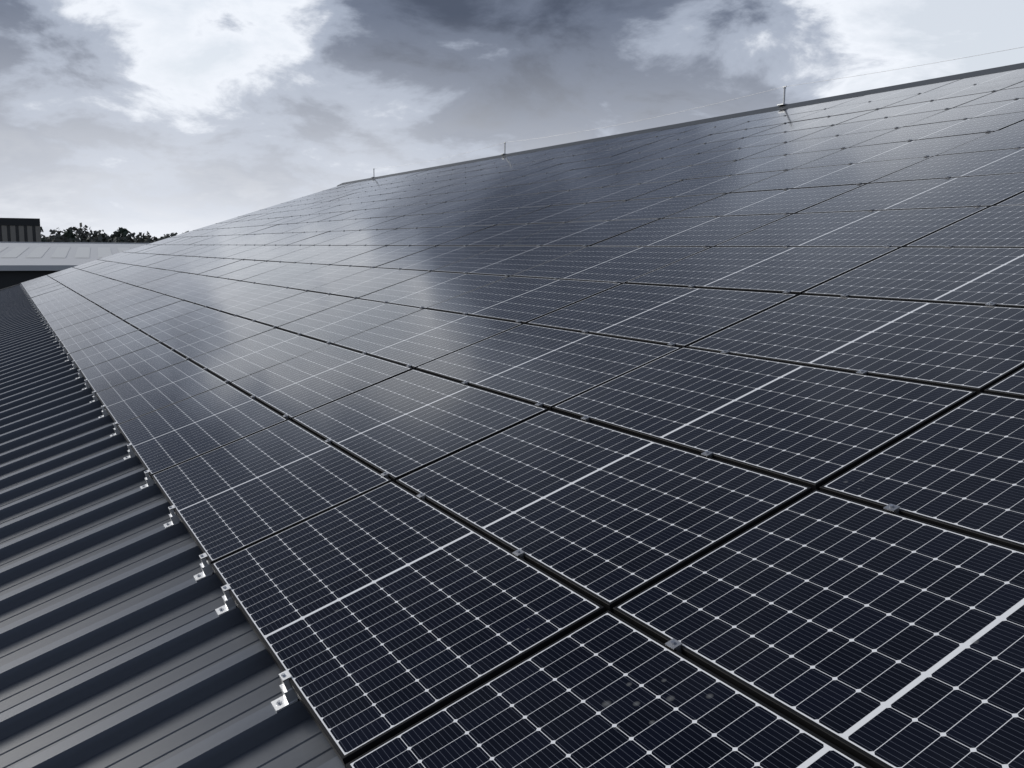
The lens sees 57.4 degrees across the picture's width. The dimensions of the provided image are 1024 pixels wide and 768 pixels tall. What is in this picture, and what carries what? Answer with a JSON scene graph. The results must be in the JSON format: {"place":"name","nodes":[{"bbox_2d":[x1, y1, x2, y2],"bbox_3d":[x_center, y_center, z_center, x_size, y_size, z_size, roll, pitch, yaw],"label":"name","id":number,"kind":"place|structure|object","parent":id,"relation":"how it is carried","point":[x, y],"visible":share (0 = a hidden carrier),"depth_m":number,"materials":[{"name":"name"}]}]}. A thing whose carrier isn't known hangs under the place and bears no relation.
{"place":"outdoors","nodes":[
{"label":"outdoors","id":0,"kind":"place"},
{"bbox_2d":[0,218,40,241],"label":"building","id":1,"kind":"structure","parent":0,"point":[20,229],"depth_m":165.90,"materials":[{"name":"brown"}]},
{"bbox_2d":[46,228,65,239],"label":"tree","id":2,"kind":"object","parent":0,"point":[53,232],"visible":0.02,"depth_m":281.35,"materials":[{"name":"green plant"}]},
{"bbox_2d":[63,229,76,241],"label":"tree","id":3,"kind":"object","parent":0,"point":[68,233],"visible":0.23,"depth_m":256.68,"materials":[{"name":"green plant"}]},
{"bbox_2d":[0,242,149,289],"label":"roof","id":4,"kind":"structure","parent":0,"point":[20,262],"depth_m":69.64,"materials":[{"name":"grey metal"}]},
{"bbox_2d":[47,233,112,243],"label":"tree","id":5,"kind":"object","parent":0,"point":[58,237],"visible":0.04,"depth_m":217.41,"materials":[{"name":"green plant"}]},
{"bbox_2d":[68,223,136,242],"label":"tree","id":6,"kind":"object","parent":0,"point":[87,234],"visible":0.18,"depth_m":269.06,"materials":[{"name":"green plant"}]},
{"bbox_2d":[85,237,124,243],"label":"tree","id":7,"kind":"object","parent":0,"point":[94,238],"visible":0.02,"depth_m":220.95,"materials":[{"name":"green plant"}]},
{"bbox_2d":[117,227,127,242],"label":"tree","id":8,"kind":"object","parent":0,"point":[122,231],"visible":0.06,"depth_m":266.50,"materials":[{"name":"green plant"}]},
{"bbox_2d":[113,235,133,242],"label":"tree","id":9,"kind":"object","parent":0,"point":[119,239],"visible":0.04,"depth_m":231.29,"materials":[{"name":"green plant"}]},
{"bbox_2d":[119,235,152,242],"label":"tree","id":10,"kind":"object","parent":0,"point":[141,240],"visible":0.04,"depth_m":225.49,"materials":[{"name":"green plant"}]},
{"bbox_2d":[124,235,156,242],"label":"tree","id":11,"kind":"object","parent":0,"point":[155,238],"visible":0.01,"depth_m":234.78,"materials":[{"name":"green plant"}]},
{"bbox_2d":[135,231,162,241],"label":"tree","id":12,"kind":"object","parent":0,"point":[141,235],"visible":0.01,"depth_m":280.95,"materials":[{"name":"green plant"}]},
{"bbox_2d":[163,232,177,236],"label":"tree","id":13,"kind":"object","parent":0,"point":[173,234],"visible":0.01,"depth_m":292.50,"materials":[{"name":"green plant"}]},
{"bbox_2d":[0,0,1023,239],"label":"sky","id":14,"kind":"structure","parent":0,"point":[157,117],"materials":[{"name":"grey"}]},
{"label":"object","id":15,"kind":"object","parent":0,"visible":0},
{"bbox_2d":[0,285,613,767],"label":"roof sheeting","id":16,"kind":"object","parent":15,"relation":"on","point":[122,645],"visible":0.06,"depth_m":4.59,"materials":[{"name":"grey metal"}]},
{"bbox_2d":[20,283,297,711],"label":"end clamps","id":17,"kind":"object","parent":16,"relation":"on","point":[289,697],"visible":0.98,"depth_m":4.68,"materials":[{"name":"silver metal"}]},
{"bbox_2d":[337,63,1023,185],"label":"ridge cap","id":18,"kind":"object","parent":16,"relation":"on","point":[908,85],"depth_m":20.04,"materials":[{"name":"grey metal"}]},
{"bbox_2d":[371,47,1021,177],"bbox_3d":[5.721,-6.055,19.648,0.220,0.388,49.180,-4,9,-28],"label":"ridge safety line","id":19,"kind":"object","parent":18,"relation":"attached to","point":[784,88],"visible":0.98,"depth_m":19.69,"materials":[{"name":"grey metal"}]},
{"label":"mounting rails","id":20,"kind":"object","parent":16,"relation":"on","visible":0},
{"bbox_2d":[21,68,1023,767],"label":"solar panels","id":21,"kind":"object","parent":20,"relation":"on","point":[789,582],"visible":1,"depth_m":4.86,"materials":[{"name":"black glass"}]},
{"bbox_2d":[49,84,1019,653],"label":"clamps","id":22,"kind":"object","parent":20,"relation":"attached to","point":[677,644],"visible":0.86,"depth_m":7.62,"materials":[{"name":"grey metal"}]}
]}

